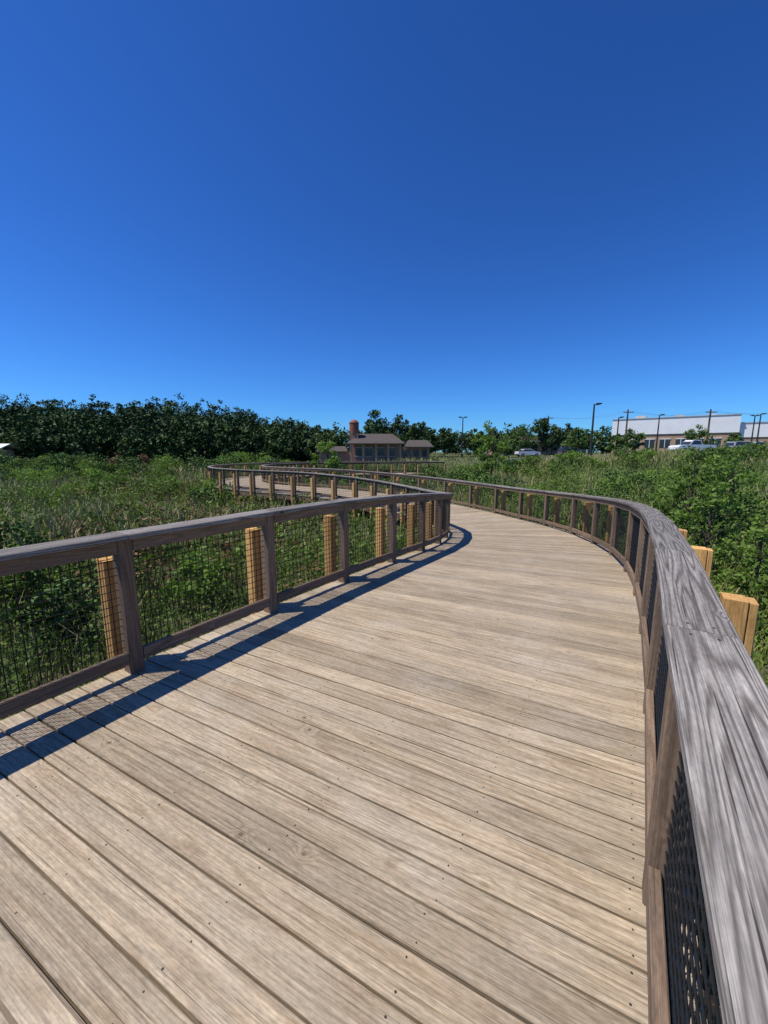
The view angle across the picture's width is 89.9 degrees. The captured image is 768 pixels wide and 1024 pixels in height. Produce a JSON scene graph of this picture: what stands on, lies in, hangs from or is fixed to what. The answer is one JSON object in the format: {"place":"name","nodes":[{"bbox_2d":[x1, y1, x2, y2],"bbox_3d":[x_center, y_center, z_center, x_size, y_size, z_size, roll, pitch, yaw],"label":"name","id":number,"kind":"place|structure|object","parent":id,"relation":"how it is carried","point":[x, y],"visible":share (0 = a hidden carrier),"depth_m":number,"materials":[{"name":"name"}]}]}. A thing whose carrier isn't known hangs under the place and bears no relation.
{"place":"outdoors","nodes":[
{"label":"outdoors","id":0,"kind":"place"},
{"bbox_2d":[0,452,767,1023],"bbox_3d":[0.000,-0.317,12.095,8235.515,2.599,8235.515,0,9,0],"label":"ground","id":1,"kind":"structure","parent":0,"point":[584,470],"depth_m":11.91,"materials":[{"name":"green plant"}]},
{"bbox_2d":[0,444,19,458],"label":"storage shed","id":2,"kind":"structure","parent":1,"relation":"on","point":[7,447],"depth_m":73.58,"materials":[{"name":"beige paint"}]},
{"bbox_2d":[0,457,41,471],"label":"shrub","id":3,"kind":"object","parent":1,"relation":"on","point":[35,465],"visible":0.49,"depth_m":45.80,"materials":[{"name":"green plant"}]},
{"bbox_2d":[0,521,50,548],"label":"shrub","id":4,"kind":"object","parent":1,"relation":"on","point":[8,544],"visible":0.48,"depth_m":9.28,"materials":[{"name":"green plant"}]},
{"bbox_2d":[0,545,59,608],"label":"shrub","id":5,"kind":"object","parent":1,"relation":"on","point":[9,587],"visible":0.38,"depth_m":6.53,"materials":[{"name":"green plant"}]},
{"bbox_2d":[4,467,55,482],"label":"shrub","id":6,"kind":"object","parent":1,"relation":"on","point":[16,472],"visible":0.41,"depth_m":31.54,"materials":[{"name":"green plant"}]},
{"bbox_2d":[16,468,59,485],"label":"shrub","id":7,"kind":"object","parent":1,"relation":"on","point":[34,474],"visible":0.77,"depth_m":30.68,"materials":[{"name":"green plant"}]},
{"bbox_2d":[39,455,62,471],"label":"shrub","id":8,"kind":"object","parent":1,"relation":"on","point":[53,462],"visible":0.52,"depth_m":42.65,"materials":[{"name":"green plant"}]},
{"bbox_2d":[3,572,101,650],"bbox_3d":[-4.625,1.449,5.502,1.078,1.006,1.028,0,9,0],"label":"shrub","id":9,"kind":"object","parent":1,"relation":"on","point":[58,610],"visible":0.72,"depth_m":5.30,"materials":[{"name":"green plant"}]},
{"bbox_2d":[22,473,82,498],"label":"shrub","id":10,"kind":"object","parent":1,"relation":"on","point":[34,490],"visible":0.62,"depth_m":21.04,"materials":[{"name":"green plant"}]},
{"bbox_2d":[45,465,72,479],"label":"shrub","id":11,"kind":"object","parent":1,"relation":"on","point":[59,469],"visible":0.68,"depth_m":35.42,"materials":[{"name":"green plant"}]},
{"bbox_2d":[49,452,81,471],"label":"shrub","id":12,"kind":"object","parent":1,"relation":"on","point":[64,465],"visible":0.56,"depth_m":44.29,"materials":[{"name":"green plant"}]},
{"bbox_2d":[80,468,115,495],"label":"shrub","id":13,"kind":"object","parent":1,"relation":"on","point":[97,474],"visible":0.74,"depth_m":21.90,"materials":[{"name":"green plant"}]},
{"bbox_2d":[73,460,129,475],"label":"shrub","id":14,"kind":"object","parent":1,"relation":"on","point":[91,464],"visible":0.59,"depth_m":42.24,"materials":[{"name":"green plant"}]},
{"bbox_2d":[102,470,142,487],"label":"shrub","id":15,"kind":"object","parent":1,"relation":"on","point":[120,481],"visible":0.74,"depth_m":25.82,"materials":[{"name":"green plant"}]},
{"bbox_2d":[99,456,145,475],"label":"shrub","id":16,"kind":"object","parent":1,"relation":"on","point":[135,470],"visible":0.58,"depth_m":44.48,"materials":[{"name":"green plant"}]},
{"bbox_2d":[138,467,164,478],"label":"shrub","id":17,"kind":"object","parent":1,"relation":"on","point":[150,474],"visible":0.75,"depth_m":36.34,"materials":[{"name":"green plant"}]},
{"bbox_2d":[126,475,181,498],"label":"shrub","id":18,"kind":"object","parent":1,"relation":"on","point":[149,483],"visible":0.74,"depth_m":22.23,"materials":[{"name":"green plant"}]},
{"bbox_2d":[156,475,181,493],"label":"shrub","id":19,"kind":"object","parent":1,"relation":"on","point":[174,480],"visible":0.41,"depth_m":25.56,"materials":[{"name":"green plant"}]},
{"bbox_2d":[0,392,338,463],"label":"forest","id":20,"kind":"object","parent":1,"relation":"on","point":[148,429],"visible":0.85,"depth_m":80.74,"materials":[{"name":"green plant"}]},
{"bbox_2d":[157,460,190,470],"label":"shrub","id":21,"kind":"object","parent":1,"relation":"on","point":[172,464],"visible":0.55,"depth_m":51.77,"materials":[{"name":"green plant"}]},
{"bbox_2d":[0,467,352,609],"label":"wildflower stalks","id":22,"kind":"object","parent":1,"relation":"on","point":[151,549],"visible":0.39,"depth_m":10.67,"materials":[{"name":"green plant"}]},
{"bbox_2d":[166,453,205,467],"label":"shrub","id":23,"kind":"object","parent":1,"relation":"on","point":[191,462],"visible":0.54,"depth_m":54.29,"materials":[{"name":"green plant"}]},
{"bbox_2d":[158,550,233,604],"bbox_3d":[-3.141,1.165,6.642,1.155,1.055,1.179,5,10,27],"label":"shrub","id":24,"kind":"object","parent":1,"relation":"on","point":[199,571],"visible":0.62,"depth_m":6.46,"materials":[{"name":"green plant"}]},
{"bbox_2d":[186,476,219,500],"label":"shrub","id":25,"kind":"object","parent":1,"relation":"on","point":[209,481],"visible":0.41,"depth_m":21.24,"materials":[{"name":"green plant"}]},
{"bbox_2d":[184,480,237,503],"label":"shrub","id":26,"kind":"object","parent":1,"relation":"on","point":[207,489],"visible":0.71,"depth_m":20.35,"materials":[{"name":"green plant"}]},
{"bbox_2d":[202,457,232,469],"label":"shrub","id":27,"kind":"object","parent":1,"relation":"on","point":[207,463],"visible":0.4,"depth_m":45.62,"materials":[{"name":"green plant"}]},
{"bbox_2d":[222,451,270,469],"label":"shrub","id":28,"kind":"object","parent":1,"relation":"on","point":[247,457],"visible":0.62,"depth_m":46.44,"materials":[{"name":"green plant"}]},
{"bbox_2d":[310,440,342,484],"bbox_3d":[-4.421,-3.922,31.073,2.569,3.715,2.696,-8,12,-42],"label":"young tree","id":29,"kind":"object","parent":1,"relation":"on","point":[334,461],"visible":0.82,"depth_m":30.81,"materials":[{"name":"green plant"}]},
{"bbox_2d":[323,432,345,445],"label":"oak tree","id":30,"kind":"object","parent":1,"relation":"on","point":[332,437],"visible":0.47,"depth_m":77.10,"materials":[{"name":"green plant"}]},
{"bbox_2d":[0,473,707,1023],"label":"boardwalk","id":31,"kind":"structure","parent":1,"relation":"on","point":[408,789],"depth_m":1.79,"materials":[{"name":"brown wood"}]},
{"bbox_2d":[0,461,452,718],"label":"wooden railing","id":32,"kind":"object","parent":31,"relation":"on","point":[128,651],"visible":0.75,"depth_m":3.43,"materials":[{"name":"brown wood"}]},
{"bbox_2d":[261,462,767,1023],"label":"wooden railing","id":33,"kind":"object","parent":31,"relation":"on","point":[705,706],"visible":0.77,"depth_m":1.08,"materials":[{"name":"grey wood"}]},
{"bbox_2d":[319,444,429,461],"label":"walls","id":34,"kind":"structure","parent":1,"relation":"on","point":[344,456],"depth_m":55.02,"materials":[{"name":"wood"}]},
{"bbox_2d":[350,433,358,439],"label":"tower base","id":35,"kind":"object","parent":34,"relation":"on","point":[354,435],"visible":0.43,"depth_m":54.97,"materials":[{"name":"brick"}]},
{"bbox_2d":[349,419,358,432],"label":"rust tank","id":36,"kind":"object","parent":35,"relation":"on","point":[353,425],"visible":0.98,"depth_m":54.84,"materials":[{"name":"paint"}]},
{"bbox_2d":[346,434,404,444],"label":"roof","id":37,"kind":"structure","parent":34,"relation":"on","point":[377,439],"depth_m":54.67,"materials":[{"name":"grey"}]},
{"bbox_2d":[355,448,426,456],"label":"windows","id":38,"kind":"structure","parent":34,"relation":"attached to","point":[358,451],"depth_m":54.84,"materials":[{"name":"grey glass"}]},
{"bbox_2d":[403,440,433,447],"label":"roof wing","id":39,"kind":"structure","parent":34,"relation":"on","point":[418,444],"depth_m":55.66,"materials":[{"name":"grey"}]},
{"bbox_2d":[350,444,400,460],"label":"columns","id":40,"kind":"structure","parent":1,"relation":"on","point":[375,452],"depth_m":53.76,"materials":[{"name":"beige paint"}]},
{"bbox_2d":[358,409,393,433],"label":"oak tree","id":41,"kind":"object","parent":1,"relation":"on","point":[374,426],"visible":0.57,"depth_m":73.36,"materials":[{"name":"green plant"}]},
{"bbox_2d":[0,444,763,476],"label":"field grass","id":42,"kind":"structure","parent":1,"relation":"on","point":[148,467],"depth_m":56.65,"materials":[{"name":"green plant"}]},
{"bbox_2d":[0,445,767,608],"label":"meadow grass","id":43,"kind":"structure","parent":1,"relation":"on","point":[64,527],"depth_m":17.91,"materials":[{"name":"green plant"}]},
{"bbox_2d":[387,414,411,446],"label":"oak tree","id":44,"kind":"object","parent":1,"relation":"on","point":[397,426],"visible":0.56,"depth_m":75.94,"materials":[{"name":"green plant"}]},
{"bbox_2d":[392,472,432,490],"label":"shrub","id":45,"kind":"object","parent":1,"relation":"on","point":[410,482],"visible":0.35,"depth_m":23.87,"materials":[{"name":"green plant"}]},
{"bbox_2d":[403,421,432,444],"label":"oak tree","id":46,"kind":"object","parent":1,"relation":"on","point":[414,430],"visible":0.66,"depth_m":72.99,"materials":[{"name":"green plant"}]},
{"bbox_2d":[421,463,444,475],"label":"shrub","id":47,"kind":"object","parent":1,"relation":"on","point":[440,470],"visible":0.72,"depth_m":35.26,"materials":[{"name":"green plant"}]},
{"bbox_2d":[427,429,441,452],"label":"oak tree","id":48,"kind":"object","parent":1,"relation":"on","point":[433,437],"visible":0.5,"depth_m":79.92,"materials":[{"name":"green plant"}]},
{"bbox_2d":[435,427,456,455],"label":"oak tree","id":49,"kind":"object","parent":1,"relation":"on","point":[445,444],"visible":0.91,"depth_m":85.95,"materials":[{"name":"green plant"}]},
{"bbox_2d":[445,467,473,479],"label":"shrub","id":50,"kind":"object","parent":1,"relation":"on","point":[453,473],"visible":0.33,"depth_m":29.05,"materials":[{"name":"green plant"}]},
{"bbox_2d":[308,422,611,453],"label":"distant treeline","id":51,"kind":"object","parent":1,"relation":"on","point":[600,440],"visible":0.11,"depth_m":148.82,"materials":[{"name":"green plant"}]},
{"bbox_2d":[451,467,489,481],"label":"shrub","id":52,"kind":"object","parent":1,"relation":"on","point":[482,473],"visible":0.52,"depth_m":28.97,"materials":[{"name":"green plant"}]},
{"bbox_2d":[464,435,487,456],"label":"oak tree","id":53,"kind":"object","parent":1,"relation":"on","point":[472,446],"visible":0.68,"depth_m":83.03,"materials":[{"name":"green plant"}]},
{"bbox_2d":[471,420,515,477],"bbox_3d":[8.172,-4.617,29.785,3.356,4.988,3.013,8,12,41],"label":"young tree","id":54,"kind":"object","parent":1,"relation":"on","point":[499,448],"visible":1,"depth_m":29.41,"materials":[{"name":"green plant"}]},
{"bbox_2d":[485,426,505,452],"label":"oak tree","id":55,"kind":"object","parent":1,"relation":"on","point":[496,432],"visible":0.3,"depth_m":89.97,"materials":[{"name":"green plant"}]},
{"bbox_2d":[479,474,514,485],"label":"shrub","id":56,"kind":"object","parent":1,"relation":"on","point":[488,478],"visible":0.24,"depth_m":23.33,"materials":[{"name":"green plant"}]},
{"bbox_2d":[479,480,531,501],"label":"shrub","id":57,"kind":"object","parent":1,"relation":"on","point":[509,484],"visible":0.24,"depth_m":21.01,"materials":[{"name":"green plant"}]},
{"bbox_2d":[496,434,518,457],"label":"maple tree","id":58,"kind":"object","parent":1,"relation":"on","point":[512,448],"visible":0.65,"depth_m":70.57,"materials":[{"name":"green plant"}]},
{"bbox_2d":[497,464,532,475],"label":"shrub","id":59,"kind":"object","parent":1,"relation":"on","point":[509,469],"visible":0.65,"depth_m":32.97,"materials":[{"name":"green plant"}]},
{"bbox_2d":[488,438,558,454],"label":"walls","id":60,"kind":"structure","parent":1,"relation":"on","point":[543,452],"depth_m":96.81,"materials":[{"name":"beige paint"}]},
{"bbox_2d":[515,426,537,448],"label":"maple tree","id":61,"kind":"object","parent":1,"relation":"on","point":[519,439],"visible":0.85,"depth_m":79.79,"materials":[{"name":"green plant"}]},
{"bbox_2d":[514,449,540,456],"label":"parked car","id":62,"kind":"object","parent":1,"relation":"on","point":[524,452],"visible":0.94,"depth_m":74.27,"materials":[{"name":"paint"}]},
{"bbox_2d":[518,455,543,466],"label":"shrub","id":63,"kind":"object","parent":1,"relation":"on","point":[526,460],"visible":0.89,"depth_m":37.94,"materials":[{"name":"green plant"}]},
{"bbox_2d":[510,484,557,510],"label":"shrub","id":64,"kind":"object","parent":1,"relation":"on","point":[536,495],"visible":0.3,"depth_m":17.50,"materials":[{"name":"green plant"}]},
{"bbox_2d":[529,418,560,451],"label":"oak tree","id":65,"kind":"object","parent":1,"relation":"on","point":[543,423],"visible":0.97,"depth_m":89.65,"materials":[{"name":"green plant"}]},
{"bbox_2d":[528,460,577,479],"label":"shrub","id":66,"kind":"object","parent":1,"relation":"on","point":[550,468],"visible":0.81,"depth_m":29.41,"materials":[{"name":"green plant"}]},
{"bbox_2d":[539,424,568,454],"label":"oak tree","id":67,"kind":"object","parent":1,"relation":"on","point":[560,431],"visible":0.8,"depth_m":90.35,"materials":[{"name":"green plant"}]},
{"bbox_2d":[533,471,583,503],"bbox_3d":[9.517,-1.327,21.095,2.318,1.877,3.097,0,9,0],"label":"shrub","id":68,"kind":"object","parent":1,"relation":"on","point":[557,483],"visible":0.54,"depth_m":21.11,"materials":[{"name":"green plant"}]},
{"bbox_2d":[547,455,585,470],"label":"shrub","id":69,"kind":"object","parent":1,"relation":"on","point":[571,461],"visible":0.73,"depth_m":33.30,"materials":[{"name":"green plant"}]},
{"bbox_2d":[559,428,589,451],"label":"maple tree","id":70,"kind":"object","parent":1,"relation":"on","point":[582,440],"visible":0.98,"depth_m":65.44,"materials":[{"name":"green plant"}]},
{"bbox_2d":[562,450,591,465],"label":"shrub","id":71,"kind":"object","parent":1,"relation":"on","point":[583,457],"visible":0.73,"depth_m":34.83,"materials":[{"name":"green plant"}]},
{"bbox_2d":[588,403,601,454],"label":"street lamp","id":72,"kind":"object","parent":1,"relation":"on","point":[591,441],"visible":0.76,"depth_m":48.90,"materials":[{"name":"brown metal"}]},
{"bbox_2d":[577,501,626,531],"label":"shrub","id":73,"kind":"object","parent":1,"relation":"on","point":[599,515],"visible":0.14,"depth_m":11.95,"materials":[{"name":"green plant"}]},
{"bbox_2d":[577,476,639,514],"bbox_3d":[8.890,-0.502,15.204,2.347,1.879,2.178,-4,10,-27],"label":"shrub","id":74,"kind":"object","parent":1,"relation":"on","point":[614,493],"visible":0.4,"depth_m":14.91,"materials":[{"name":"green plant"}]},
{"bbox_2d":[605,433,629,451],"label":"maple tree","id":75,"kind":"object","parent":1,"relation":"on","point":[620,442],"visible":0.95,"depth_m":61.59,"materials":[{"name":"green plant"}]},
{"bbox_2d":[592,476,642,495],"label":"shrub","id":76,"kind":"object","parent":1,"relation":"on","point":[607,481],"visible":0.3,"depth_m":22.11,"materials":[{"name":"green plant"}]},
{"bbox_2d":[612,445,639,457],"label":"shrub","id":77,"kind":"object","parent":1,"relation":"on","point":[627,451],"visible":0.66,"depth_m":37.79,"materials":[{"name":"green plant"}]},
{"bbox_2d":[613,448,654,468],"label":"shrub","id":78,"kind":"object","parent":1,"relation":"on","point":[630,458],"visible":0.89,"depth_m":31.72,"materials":[{"name":"green plant"}]},
{"bbox_2d":[624,428,645,449],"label":"maple tree","id":79,"kind":"object","parent":1,"relation":"on","point":[638,437],"visible":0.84,"depth_m":64.58,"materials":[{"name":"green plant"}]},
{"bbox_2d":[634,450,658,459],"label":"shrub","id":80,"kind":"object","parent":1,"relation":"on","point":[649,453],"visible":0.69,"depth_m":34.62,"materials":[{"name":"green plant"}]},
{"bbox_2d":[616,473,688,504],"bbox_3d":[11.987,-0.733,17.084,2.759,1.994,2.568,-4,10,-22],"label":"shrub","id":81,"kind":"object","parent":1,"relation":"on","point":[646,497],"visible":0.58,"depth_m":17.07,"materials":[{"name":"green plant"}]},
{"bbox_2d":[640,467,687,482],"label":"shrub","id":82,"kind":"object","parent":1,"relation":"on","point":[662,476],"visible":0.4,"depth_m":23.90,"materials":[{"name":"green plant"}]},
{"bbox_2d":[647,462,720,493],"bbox_3d":[16.770,-1.799,22.007,3.456,2.090,3.790,-5,10,-27],"label":"shrub","id":83,"kind":"object","parent":1,"relation":"on","point":[672,476],"visible":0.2,"depth_m":22.25,"materials":[{"name":"green plant"}]},
{"bbox_2d":[650,446,719,529],"bbox_3d":[7.459,-0.250,9.473,1.497,2.750,1.482,5,10,29],"label":"sapling","id":84,"kind":"object","parent":1,"relation":"on","point":[677,489],"visible":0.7,"depth_m":9.43,"materials":[{"name":"green plant"}]},
{"bbox_2d":[648,470,723,526],"bbox_3d":[9.398,-0.291,12.049,1.867,2.059,2.187,0,9,0],"label":"shrub","id":85,"kind":"object","parent":1,"relation":"on","point":[660,490],"visible":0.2,"depth_m":12.40,"materials":[{"name":"green plant"}]},
{"bbox_2d":[612,432,767,453],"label":"walls","id":86,"kind":"structure","parent":1,"relation":"on","point":[723,436],"depth_m":101.55,"materials":[{"name":"brown brick"}]},
{"bbox_2d":[623,438,720,447],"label":"windows","id":87,"kind":"structure","parent":86,"relation":"attached to","point":[661,444],"depth_m":102.78,"materials":[{"name":"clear glass"}]},
{"bbox_2d":[612,414,767,436],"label":"walls","id":88,"kind":"structure","parent":86,"relation":"on","point":[718,424],"depth_m":98.83,"materials":[{"name":"white metal"}]},
{"bbox_2d":[612,414,767,422],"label":"parapet cap","id":89,"kind":"object","parent":88,"relation":"on","point":[689,416],"visible":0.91,"depth_m":98.77,"materials":[{"name":"metal"}]},
{"bbox_2d":[668,440,715,451],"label":"parked pickup truck","id":90,"kind":"object","parent":1,"relation":"on","point":[694,443],"visible":0.44,"depth_m":54.21,"materials":[{"name":"paint"}]},
{"bbox_2d":[685,449,712,463],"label":"shrub","id":91,"kind":"object","parent":1,"relation":"on","point":[701,454],"visible":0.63,"depth_m":30.58,"materials":[{"name":"green plant"}]},
{"bbox_2d":[683,424,718,444],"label":"maple tree","id":92,"kind":"object","parent":1,"relation":"on","point":[692,435],"visible":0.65,"depth_m":64.36,"materials":[{"name":"green plant"}]},
{"bbox_2d":[666,455,754,564],"bbox_3d":[6.505,0.210,7.707,1.339,2.676,1.455,4,10,25],"label":"sapling","id":93,"kind":"object","parent":1,"relation":"on","point":[678,520],"visible":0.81,"depth_m":7.69,"materials":[{"name":"green plant"}]},
{"bbox_2d":[682,446,755,523],"bbox_3d":[10.740,-0.793,12.675,1.846,2.771,1.989,3,9,17],"label":"sapling","id":94,"kind":"object","parent":1,"relation":"on","point":[705,459],"visible":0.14,"depth_m":12.35,"materials":[{"name":"green plant"}]},
{"bbox_2d":[682,476,759,542],"bbox_3d":[8.422,0.050,9.787,1.657,1.977,1.466,-2,9,-14],"label":"shrub","id":95,"kind":"object","parent":1,"relation":"on","point":[745,496],"visible":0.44,"depth_m":9.44,"materials":[{"name":"green plant"}]},
{"bbox_2d":[695,445,767,532],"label":"sapling","id":96,"kind":"object","parent":1,"relation":"on","point":[722,476],"visible":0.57,"depth_m":10.56,"materials":[{"name":"green plant"}]},
{"bbox_2d":[723,433,742,443],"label":"maple tree","id":97,"kind":"object","parent":1,"relation":"on","point":[737,437],"visible":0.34,"depth_m":66.51,"materials":[{"name":"green plant"}]},
{"bbox_2d":[722,441,753,448],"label":"parked suv","id":98,"kind":"object","parent":1,"relation":"on","point":[735,443],"visible":0.21,"depth_m":55.36,"materials":[{"name":"paint"}]},
{"bbox_2d":[711,444,766,461],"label":"shrub","id":99,"kind":"object","parent":1,"relation":"on","point":[738,453],"visible":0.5,"depth_m":30.54,"materials":[{"name":"green plant"}]},
{"bbox_2d":[717,513,767,607],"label":"sapling","id":100,"kind":"object","parent":1,"relation":"on","point":[758,564],"visible":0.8,"depth_m":6.18,"materials":[{"name":"green plant"}]},
{"bbox_2d":[732,502,767,579],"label":"shrub","id":101,"kind":"object","parent":1,"relation":"on","point":[754,558],"visible":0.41,"depth_m":7.36,"materials":[{"name":"green plant"}]},
{"bbox_2d":[733,462,767,514],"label":"shrub","id":102,"kind":"object","parent":1,"relation":"on","point":[759,484],"visible":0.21,"depth_m":14.05,"materials":[{"name":"green plant"}]},
{"bbox_2d":[749,573,767,651],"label":"shrub","id":103,"kind":"object","parent":1,"relation":"on","point":[764,597],"visible":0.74,"depth_m":5.11,"materials":[{"name":"green plant"}]},
{"bbox_2d":[0,0,767,451],"label":"sky","id":104,"kind":"structure","parent":0,"point":[323,213],"materials":[{"name":"blue"}]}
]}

